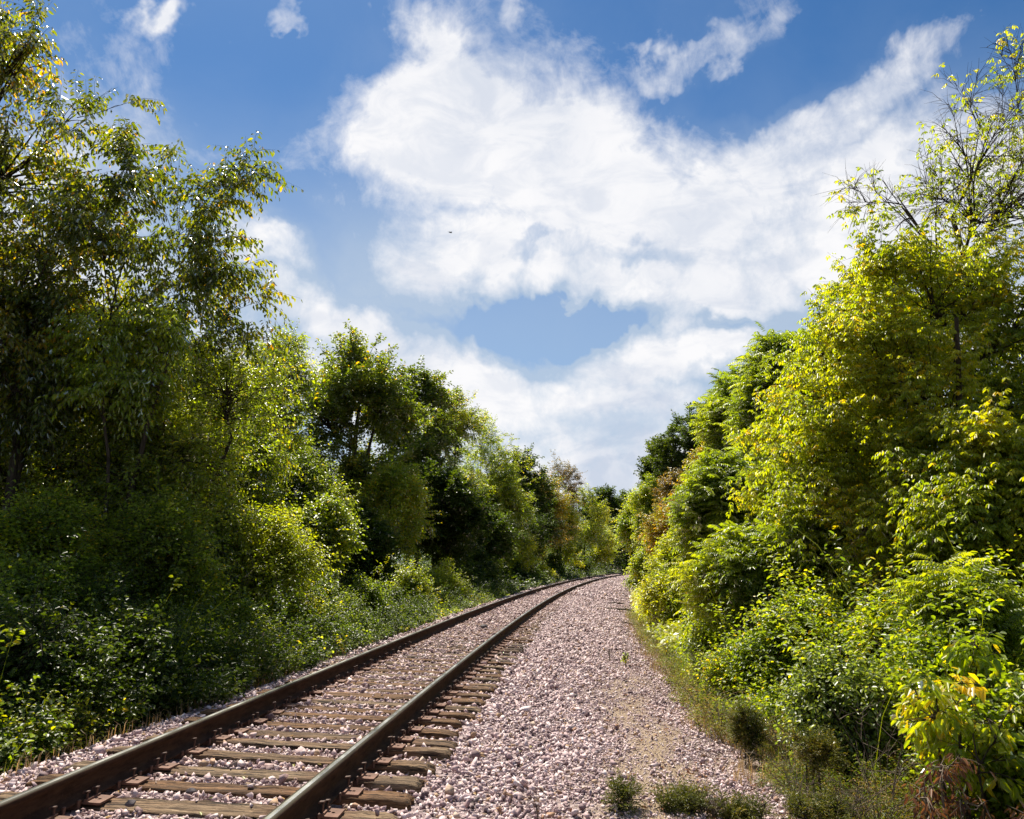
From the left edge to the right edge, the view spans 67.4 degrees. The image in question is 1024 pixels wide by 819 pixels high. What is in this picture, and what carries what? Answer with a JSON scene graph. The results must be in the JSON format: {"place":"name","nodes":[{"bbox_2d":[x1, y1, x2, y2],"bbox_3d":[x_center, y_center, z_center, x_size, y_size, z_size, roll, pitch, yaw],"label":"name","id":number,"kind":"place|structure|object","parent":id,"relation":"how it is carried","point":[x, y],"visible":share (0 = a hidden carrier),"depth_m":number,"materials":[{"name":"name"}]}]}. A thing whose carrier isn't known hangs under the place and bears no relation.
{"place":"outdoors","nodes":[
{"label":"outdoors","id":0,"kind":"place"},
{"bbox_2d":[0,0,1023,563],"label":"sky","id":1,"kind":"structure","parent":0,"point":[622,189],"materials":[{"name":"blue"}]},
{"bbox_2d":[327,565,928,816],"bbox_3d":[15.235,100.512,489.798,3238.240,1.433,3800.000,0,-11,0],"label":"ground","id":2,"kind":"structure","parent":0,"point":[785,749],"depth_m":8.00,"materials":[{"name":"brown soil"}]},
{"bbox_2d":[0,542,97,624],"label":"leafy bush","id":3,"kind":"object","parent":2,"relation":"on","point":[22,579],"visible":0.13,"depth_m":9.71,"materials":[{"name":"green plant"}]},
{"bbox_2d":[0,270,101,526],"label":"tree","id":4,"kind":"object","parent":2,"relation":"on","point":[12,342],"visible":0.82,"depth_m":12.43,"materials":[{"name":"green plant"}]},
{"bbox_2d":[0,683,114,768],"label":"leafy bush","id":5,"kind":"object","parent":2,"relation":"on","point":[70,735],"visible":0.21,"depth_m":6.77,"materials":[{"name":"green plant"}]},
{"bbox_2d":[0,580,138,751],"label":"leafy bush","id":6,"kind":"object","parent":2,"relation":"on","point":[40,660],"visible":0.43,"depth_m":7.37,"materials":[{"name":"green plant"}]},
{"bbox_2d":[0,479,146,611],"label":"tree","id":7,"kind":"object","parent":2,"relation":"on","point":[45,529],"visible":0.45,"depth_m":10.63,"materials":[{"name":"green plant"}]},
{"bbox_2d":[41,564,161,657],"bbox_3d":[-5.503,3.407,10.022,1.913,2.732,2.229,-9,-15,38],"label":"leafy bush","id":8,"kind":"object","parent":2,"relation":"on","point":[101,594],"visible":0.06,"depth_m":9.98,"materials":[{"name":"green plant"}]},
{"bbox_2d":[12,294,216,581],"bbox_3d":[-6.494,1.608,12.495,2.539,7.445,2.739,-5,-12,22],"label":"tree","id":9,"kind":"object","parent":2,"relation":"on","point":[123,342],"visible":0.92,"depth_m":12.71,"materials":[{"name":"green plant"}]},
{"bbox_2d":[0,306,240,555],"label":"tree","id":10,"kind":"object","parent":2,"relation":"on","point":[26,480],"visible":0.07,"depth_m":13.47,"materials":[{"name":"green plant"}]},
{"bbox_2d":[72,599,229,740],"bbox_3d":[-4.334,3.264,8.812,2.296,2.107,2.025,0,-11,0],"label":"leafy bush","id":11,"kind":"object","parent":2,"relation":"on","point":[140,642],"visible":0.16,"depth_m":8.75,"materials":[{"name":"green plant"}]},
{"bbox_2d":[0,0,303,452],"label":"tree","id":12,"kind":"object","parent":2,"relation":"on","point":[73,228],"visible":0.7,"depth_m":14.17,"materials":[{"name":"green plant"}]},
{"bbox_2d":[75,463,239,624],"bbox_3d":[-5.783,3.015,12.049,2.889,4.402,2.479,0,-11,0],"label":"tree","id":13,"kind":"object","parent":2,"relation":"on","point":[175,544],"visible":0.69,"depth_m":11.88,"materials":[{"name":"green plant"}]},
{"bbox_2d":[37,323,315,580],"bbox_3d":[-6.314,1.968,14.292,4.851,7.435,5.262,0,-11,0],"label":"tree","id":14,"kind":"object","parent":2,"relation":"on","point":[194,458],"visible":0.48,"depth_m":13.71,"materials":[{"name":"green plant"}]},
{"bbox_2d":[177,492,260,623],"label":"tree","id":15,"kind":"object","parent":2,"relation":"on","point":[230,546],"visible":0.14,"depth_m":14.48,"materials":[{"name":"green plant"}]},
{"bbox_2d":[1,616,439,777],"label":"dry grass","id":16,"kind":"structure","parent":2,"relation":"on","point":[124,727],"depth_m":7.32,"materials":[{"name":"plant"}]},
{"bbox_2d":[174,400,313,547],"bbox_3d":[-6.558,3.005,17.935,3.903,6.771,3.650,6,-13,-28],"label":"tree","id":17,"kind":"object","parent":2,"relation":"on","point":[262,496],"visible":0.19,"depth_m":17.79,"materials":[{"name":"green plant"}]},
{"bbox_2d":[195,579,296,684],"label":"leafy bush","id":18,"kind":"object","parent":2,"relation":"on","point":[241,608],"visible":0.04,"depth_m":12.49,"materials":[{"name":"green plant"}]},
{"bbox_2d":[210,346,305,491],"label":"tree","id":19,"kind":"object","parent":2,"relation":"on","point":[286,405],"visible":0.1,"depth_m":20.54,"materials":[{"name":"green plant"}]},
{"bbox_2d":[0,516,520,775],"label":"undergrowth","id":20,"kind":"object","parent":2,"relation":"on","point":[214,687],"visible":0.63,"depth_m":9.27,"materials":[{"name":"green plant"}]},
{"bbox_2d":[222,499,347,640],"bbox_3d":[-4.648,3.743,15.039,2.735,3.922,2.780,-10,-15,40],"label":"leafy bush","id":21,"kind":"object","parent":2,"relation":"on","point":[277,561],"visible":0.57,"depth_m":14.79,"materials":[{"name":"green plant"}]},
{"bbox_2d":[248,318,333,496],"bbox_3d":[-8.479,2.404,27.215,4.085,11.678,4.683,0,-11,0],"label":"tree","id":22,"kind":"object","parent":2,"relation":"on","point":[295,343],"visible":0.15,"depth_m":26.89,"materials":[{"name":"green plant"}]},
{"bbox_2d":[268,441,368,539],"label":"tree","id":23,"kind":"object","parent":2,"relation":"on","point":[308,483],"visible":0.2,"depth_m":22.61,"materials":[{"name":"green plant"}]},
{"bbox_2d":[290,489,372,582],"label":"leafy bush","id":24,"kind":"object","parent":2,"relation":"on","point":[332,526],"visible":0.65,"depth_m":18.92,"materials":[{"name":"green plant"}]},
{"bbox_2d":[290,318,443,580],"bbox_3d":[-6.664,2.801,32.710,7.451,13.334,7.030,10,-15,-40],"label":"oak tree","id":25,"kind":"object","parent":2,"relation":"on","point":[343,388],"visible":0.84,"depth_m":32.14,"materials":[{"name":"green plant"}]},
{"bbox_2d":[341,571,396,623],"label":"leafy bush","id":26,"kind":"object","parent":2,"relation":"on","point":[374,591],"visible":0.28,"depth_m":18.38,"materials":[{"name":"green plant"}]},
{"bbox_2d":[326,490,412,597],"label":"tree","id":27,"kind":"object","parent":2,"relation":"on","point":[379,543],"visible":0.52,"depth_m":26.16,"materials":[{"name":"green plant"}]},
{"bbox_2d":[346,450,441,570],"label":"tree","id":28,"kind":"object","parent":2,"relation":"on","point":[405,496],"visible":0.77,"depth_m":30.48,"materials":[{"name":"green plant"}]},
{"bbox_2d":[0,573,817,818],"bbox_3d":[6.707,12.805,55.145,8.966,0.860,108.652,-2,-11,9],"label":"gravel","id":29,"kind":"structure","parent":2,"relation":"on","point":[567,610],"depth_m":7.66,"materials":[{"name":"grey gravel"}]},
{"bbox_2d":[0,786,398,818],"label":"railway tie","id":30,"kind":"object","parent":29,"relation":"on","point":[96,801],"visible":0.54,"depth_m":4.75,"materials":[{"name":"brown wood"}]},
{"bbox_2d":[25,768,414,810],"bbox_3d":[-1.976,2.579,5.174,2.664,0.266,0.206,1,-10,5],"label":"railway tie","id":31,"kind":"object","parent":29,"relation":"on","point":[362,797],"visible":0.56,"depth_m":5.12,"materials":[{"name":"brown wood"}]},
{"bbox_2d":[62,752,424,793],"bbox_3d":[-1.956,2.662,5.559,2.676,0.266,0.206,1,-12,5],"label":"railway tie","id":32,"kind":"object","parent":29,"relation":"on","point":[394,783],"visible":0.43,"depth_m":5.52,"materials":[{"name":"brown wood"}]},
{"bbox_2d":[106,738,435,776],"bbox_3d":[-1.913,2.743,5.993,2.697,0.266,0.206,0,-12,6],"label":"railway tie","id":33,"kind":"object","parent":29,"relation":"on","point":[390,765],"visible":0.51,"depth_m":5.94,"materials":[{"name":"brown wood"}]},
{"bbox_2d":[140,728,453,760],"bbox_3d":[-1.814,2.827,6.428,2.663,0.266,0.206,1,-12,5],"label":"railway tie","id":34,"kind":"object","parent":29,"relation":"on","point":[434,753],"visible":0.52,"depth_m":6.36,"materials":[{"name":"brown wood"}]},
{"bbox_2d":[163,721,457,749],"bbox_3d":[-1.801,2.922,6.773,2.673,0.246,0.206,0,-12,5],"label":"railway tie","id":35,"kind":"object","parent":29,"relation":"on","point":[404,739],"visible":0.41,"depth_m":6.75,"materials":[{"name":"brown wood"}]},
{"bbox_2d":[0,572,625,818],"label":"rail","id":36,"kind":"object","parent":29,"relation":"on","point":[63,793],"visible":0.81,"depth_m":6.01,"materials":[{"name":"metal"}]},
{"bbox_2d":[178,712,458,739],"bbox_3d":[-1.815,2.997,7.177,2.674,0.246,0.206,0,-11,6],"label":"railway tie","id":37,"kind":"object","parent":29,"relation":"on","point":[421,731],"visible":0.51,"depth_m":7.13,"materials":[{"name":"brown wood"}]},
{"bbox_2d":[197,702,461,728],"bbox_3d":[-1.809,3.070,7.617,2.678,0.266,0.206,1,-11,4],"label":"railway tie","id":38,"kind":"object","parent":29,"relation":"on","point":[437,722],"visible":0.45,"depth_m":7.57,"materials":[{"name":"brown wood"}]},
{"bbox_2d":[226,696,474,720],"bbox_3d":[-1.702,3.161,8.006,2.674,0.266,0.206,1,-12,5],"label":"railway tie","id":39,"kind":"object","parent":29,"relation":"on","point":[450,715],"visible":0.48,"depth_m":7.96,"materials":[{"name":"brown wood"}]},
{"bbox_2d":[243,691,480,713],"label":"railway tie","id":40,"kind":"object","parent":29,"relation":"on","point":[439,706],"visible":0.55,"depth_m":8.35,"materials":[{"name":"brown wood"}]},
{"bbox_2d":[256,685,485,706],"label":"railway tie","id":41,"kind":"object","parent":29,"relation":"on","point":[464,701],"visible":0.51,"depth_m":8.73,"materials":[{"name":"brown wood"}]},
{"bbox_2d":[262,573,628,818],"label":"rail","id":42,"kind":"object","parent":29,"relation":"on","point":[329,781],"visible":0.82,"depth_m":6.14,"materials":[{"name":"metal"}]},
{"bbox_2d":[569,609,790,818],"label":"leaf litter","id":43,"kind":"object","parent":29,"relation":"on","point":[688,771],"visible":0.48,"depth_m":7.64,"materials":[{"name":"brown plant"}]},
{"bbox_2d":[383,556,442,612],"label":"leafy bush","id":44,"kind":"object","parent":2,"relation":"on","point":[408,576],"visible":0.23,"depth_m":23.13,"materials":[{"name":"green plant"}]},
{"bbox_2d":[366,355,470,571],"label":"oak tree","id":45,"kind":"object","parent":2,"relation":"on","point":[433,442],"visible":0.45,"depth_m":40.50,"materials":[{"name":"green plant"}]},
{"bbox_2d":[418,558,475,606],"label":"leafy bush","id":46,"kind":"object","parent":2,"relation":"on","point":[443,574],"visible":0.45,"depth_m":28.17,"materials":[{"name":"green plant"}]},
{"bbox_2d":[394,456,507,570],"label":"tree","id":47,"kind":"object","parent":2,"relation":"on","point":[457,527],"visible":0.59,"depth_m":35.07,"materials":[{"name":"green plant"}]},
{"bbox_2d":[428,385,497,572],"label":"tree","id":48,"kind":"object","parent":2,"relation":"on","point":[465,419],"visible":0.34,"depth_m":44.05,"materials":[{"name":"green plant"}]},
{"bbox_2d":[431,487,526,571],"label":"tree","id":49,"kind":"object","parent":2,"relation":"on","point":[497,546],"visible":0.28,"depth_m":43.93,"materials":[{"name":"green plant"}]},
{"bbox_2d":[447,540,510,589],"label":"leafy bush","id":50,"kind":"object","parent":2,"relation":"on","point":[479,556],"visible":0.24,"depth_m":39.47,"materials":[{"name":"green plant"}]},
{"bbox_2d":[452,410,538,550],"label":"tree","id":51,"kind":"object","parent":2,"relation":"on","point":[492,461],"visible":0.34,"depth_m":57.56,"materials":[{"name":"green plant"}]},
{"bbox_2d":[394,556,621,593],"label":"undergrowth","id":52,"kind":"object","parent":2,"relation":"on","point":[532,582],"visible":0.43,"depth_m":52.07,"materials":[{"name":"green plant"}]},
{"bbox_2d":[480,465,539,559],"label":"tree","id":53,"kind":"object","parent":2,"relation":"on","point":[520,514],"visible":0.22,"depth_m":56.83,"materials":[{"name":"green plant"}]},
{"bbox_2d":[504,528,545,572],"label":"leafy bush","id":54,"kind":"object","parent":2,"relation":"on","point":[525,548],"visible":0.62,"depth_m":52.03,"materials":[{"name":"green plant"}]},
{"bbox_2d":[497,442,565,548],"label":"tree","id":55,"kind":"object","parent":2,"relation":"on","point":[537,489],"visible":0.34,"depth_m":73.39,"materials":[{"name":"green plant"}]},
{"bbox_2d":[508,502,557,563],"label":"tree","id":56,"kind":"object","parent":2,"relation":"on","point":[536,529],"visible":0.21,"depth_m":62.22,"materials":[{"name":"green plant"}]},
{"bbox_2d":[534,465,581,564],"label":"tree","id":57,"kind":"object","parent":2,"relation":"on","point":[560,506],"visible":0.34,"depth_m":78.59,"materials":[{"name":"green plant"}]},
{"bbox_2d":[547,449,585,567],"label":"tree","id":58,"kind":"object","parent":2,"relation":"on","point":[568,477],"visible":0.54,"depth_m":91.59,"materials":[{"name":"green plant"}]},
{"bbox_2d":[546,500,589,567],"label":"tree","id":59,"kind":"object","parent":2,"relation":"on","point":[573,520],"visible":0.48,"depth_m":89.22,"materials":[{"name":"green plant"}]},
{"bbox_2d":[566,483,613,564],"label":"tree","id":60,"kind":"object","parent":2,"relation":"on","point":[594,532],"visible":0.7,"depth_m":111.36,"materials":[{"name":"green plant"}]},
{"bbox_2d":[576,482,626,567],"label":"tree","id":61,"kind":"object","parent":2,"relation":"on","point":[609,498],"visible":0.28,"depth_m":147.70,"materials":[{"name":"green plant"}]},
{"bbox_2d":[609,494,639,558],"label":"tree","id":62,"kind":"object","parent":2,"relation":"on","point":[624,524],"visible":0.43,"depth_m":64.68,"materials":[{"name":"green plant"}]},
{"bbox_2d":[599,767,652,815],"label":"juniper","id":63,"kind":"object","parent":2,"relation":"on","point":[623,792],"visible":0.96,"depth_m":5.44,"materials":[{"name":"green plant"}]},
{"bbox_2d":[624,471,663,553],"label":"tree","id":64,"kind":"object","parent":2,"relation":"on","point":[645,501],"visible":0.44,"depth_m":61.39,"materials":[{"name":"green plant"}]},
{"bbox_2d":[633,489,676,554],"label":"tree","id":65,"kind":"object","parent":2,"relation":"on","point":[660,529],"visible":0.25,"depth_m":37.48,"materials":[{"name":"green plant"}]},
{"bbox_2d":[629,558,692,629],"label":"leafy bush","id":66,"kind":"object","parent":2,"relation":"on","point":[654,599],"visible":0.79,"depth_m":22.90,"materials":[{"name":"green plant"}]},
{"bbox_2d":[630,586,694,652],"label":"undergrowth","id":67,"kind":"object","parent":2,"relation":"on","point":[677,637],"visible":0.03,"depth_m":19.18,"materials":[{"name":"green plant"}]},
{"bbox_2d":[640,531,691,586],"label":"leafy bush","id":68,"kind":"object","parent":2,"relation":"on","point":[663,551],"visible":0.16,"depth_m":30.98,"materials":[{"name":"green plant"}]},
{"bbox_2d":[637,402,705,496],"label":"oak tree","id":69,"kind":"object","parent":2,"relation":"on","point":[669,455],"visible":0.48,"depth_m":61.58,"materials":[{"name":"green plant"}]},
{"bbox_2d":[649,773,731,818],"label":"juniper","id":70,"kind":"object","parent":2,"relation":"on","point":[681,799],"visible":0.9,"depth_m":5.52,"materials":[{"name":"green plant"}]},
{"bbox_2d":[614,607,779,749],"bbox_3d":[3.413,5.478,18.760,1.684,0.806,21.375,-1,-11,6],"label":"scrub","id":71,"kind":"object","parent":2,"relation":"on","point":[675,672],"visible":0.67,"depth_m":11.54,"materials":[{"name":"green plant"}]},
{"bbox_2d":[674,593,750,656],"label":"leafy bush","id":72,"kind":"object","parent":2,"relation":"on","point":[703,637],"visible":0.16,"depth_m":15.19,"materials":[{"name":"green plant"}]},
{"bbox_2d":[659,446,767,574],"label":"tree","id":73,"kind":"object","parent":2,"relation":"on","point":[699,504],"visible":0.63,"depth_m":19.38,"materials":[{"name":"green plant"}]},
{"bbox_2d":[686,362,757,489],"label":"tree","id":74,"kind":"object","parent":2,"relation":"on","point":[713,407],"visible":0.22,"depth_m":27.05,"materials":[{"name":"green plant"}]},
{"bbox_2d":[680,631,770,704],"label":"leafy bush","id":75,"kind":"object","parent":2,"relation":"on","point":[721,672],"visible":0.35,"depth_m":10.80,"materials":[{"name":"green plant"}]},
{"bbox_2d":[661,520,792,642],"bbox_3d":[4.156,3.543,14.083,2.693,3.015,2.732,0,-11,0],"label":"sumac shrub","id":76,"kind":"object","parent":2,"relation":"on","point":[719,559],"visible":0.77,"depth_m":13.65,"materials":[{"name":"green plant"}]},
{"bbox_2d":[708,786,786,818],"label":"juniper","id":77,"kind":"object","parent":2,"relation":"on","point":[740,809],"visible":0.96,"depth_m":5.56,"materials":[{"name":"green plant"}]},
{"bbox_2d":[722,697,774,767],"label":"juniper","id":78,"kind":"object","parent":2,"relation":"on","point":[741,720],"visible":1,"depth_m":7.94,"materials":[{"name":"green plant"}]},
{"bbox_2d":[711,321,811,468],"bbox_3d":[8.351,1.960,23.217,4.833,9.683,3.724,3,-12,-16],"label":"tree","id":79,"kind":"object","parent":2,"relation":"on","point":[760,360],"visible":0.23,"depth_m":23.11,"materials":[{"name":"green plant"}]},
{"bbox_2d":[622,610,910,817],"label":"dry grass","id":80,"kind":"structure","parent":2,"relation":"on","point":[752,772],"depth_m":8.59,"materials":[{"name":"plant"}]},
{"bbox_2d":[717,578,854,710],"bbox_3d":[3.892,3.619,10.553,2.138,2.552,1.923,0,-11,0],"label":"leafy bush","id":81,"kind":"object","parent":2,"relation":"on","point":[775,654],"visible":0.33,"depth_m":10.44,"materials":[{"name":"green plant"}]},
{"bbox_2d":[736,500,875,617],"bbox_3d":[5.282,3.137,13.148,2.598,3.281,2.405,0,-11,0],"label":"sumac shrub","id":82,"kind":"object","parent":2,"relation":"on","point":[768,534],"visible":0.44,"depth_m":12.82,"materials":[{"name":"green plant"}]},
{"bbox_2d":[777,722,853,795],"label":"juniper","id":83,"kind":"object","parent":2,"relation":"on","point":[820,750],"visible":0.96,"depth_m":6.51,"materials":[{"name":"green plant"}]},
{"bbox_2d":[777,780,859,818],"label":"juniper","id":84,"kind":"object","parent":2,"relation":"on","point":[797,805],"visible":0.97,"depth_m":5.63,"materials":[{"name":"green plant"}]},
{"bbox_2d":[759,632,915,786],"bbox_3d":[3.281,3.100,7.689,1.579,1.648,1.490,0,-11,0],"label":"leafy bush","id":85,"kind":"object","parent":2,"relation":"on","point":[818,694],"visible":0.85,"depth_m":7.51,"materials":[{"name":"green plant"}]},
{"bbox_2d":[663,465,1023,798],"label":"undergrowth","id":86,"kind":"object","parent":2,"relation":"on","point":[988,605],"visible":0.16,"depth_m":7.62,"materials":[{"name":"green plant"}]},
{"bbox_2d":[666,526,1023,818],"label":"undergrowth","id":87,"kind":"object","parent":2,"relation":"on","point":[758,696],"visible":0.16,"depth_m":9.04,"materials":[{"name":"green plant"}]},
{"bbox_2d":[721,250,974,606],"bbox_3d":[6.757,0.890,15.004,5.351,8.685,3.331,0,-11,0],"label":"tree","id":88,"kind":"object","parent":2,"relation":"on","point":[756,447],"visible":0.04,"depth_m":15.13,"materials":[{"name":"green plant"}]},
{"bbox_2d":[701,711,1023,818],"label":"scrub","id":89,"kind":"object","parent":2,"relation":"on","point":[877,777],"visible":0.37,"depth_m":6.77,"materials":[{"name":"green plant"}]},
{"bbox_2d":[823,585,916,668],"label":"leafy bush","id":90,"kind":"object","parent":2,"relation":"on","point":[873,617],"visible":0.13,"depth_m":9.47,"materials":[{"name":"green plant"}]},
{"bbox_2d":[831,679,922,811],"bbox_3d":[3.029,2.756,6.173,0.748,1.171,0.572,-10,-15,41],"label":"dead brush","id":91,"kind":"object","parent":2,"relation":"on","point":[899,774],"visible":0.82,"depth_m":6.17,"materials":[{"name":"brown plant"}]},
{"bbox_2d":[739,523,1023,665],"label":"undergrowth","id":92,"kind":"object","parent":2,"relation":"on","point":[859,603],"visible":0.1,"depth_m":9.09,"materials":[{"name":"green plant"}]},
{"bbox_2d":[744,199,1023,606],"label":"tree","id":93,"kind":"object","parent":2,"relation":"on","point":[834,483],"visible":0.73,"depth_m":12.44,"materials":[{"name":"green plant"}]},
{"bbox_2d":[845,543,922,613],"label":"sapling","id":94,"kind":"object","parent":2,"relation":"on","point":[883,570],"visible":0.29,"depth_m":10.84,"materials":[{"name":"green plant"}]},
{"bbox_2d":[823,24,1023,373],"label":"tree","id":95,"kind":"object","parent":2,"relation":"on","point":[1001,209],"visible":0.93,"depth_m":14.65,"materials":[{"name":"green plant"}]},
{"bbox_2d":[864,600,1023,770],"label":"leafy bush","id":96,"kind":"object","parent":2,"relation":"on","point":[922,652],"visible":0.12,"depth_m":7.78,"materials":[{"name":"green plant"}]},
{"bbox_2d":[870,550,1023,687],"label":"sumac shrub","id":97,"kind":"object","parent":2,"relation":"on","point":[939,580],"visible":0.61,"depth_m":8.10,"materials":[{"name":"green plant"}]},
{"bbox_2d":[901,750,995,818],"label":"withered plant","id":98,"kind":"object","parent":2,"relation":"on","point":[958,809],"visible":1,"depth_m":5.28,"materials":[{"name":"brown plant"}]},
{"bbox_2d":[876,377,1023,621],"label":"tree","id":99,"kind":"object","parent":2,"relation":"on","point":[975,475],"visible":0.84,"depth_m":10.02,"materials":[{"name":"green plant"}]},
{"bbox_2d":[891,667,1023,818],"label":"sapling","id":100,"kind":"object","parent":2,"relation":"on","point":[937,729],"visible":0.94,"depth_m":5.67,"materials":[{"name":"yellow plant"}]},
{"bbox_2d":[927,666,1023,818],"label":"leafy bush","id":101,"kind":"object","parent":2,"relation":"on","point":[1005,696],"visible":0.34,"depth_m":5.79,"materials":[{"name":"green plant"}]},
{"bbox_2d":[935,630,1023,708],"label":"sapling","id":102,"kind":"object","parent":2,"relation":"on","point":[958,655],"visible":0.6,"depth_m":6.45,"materials":[{"name":"green plant"}]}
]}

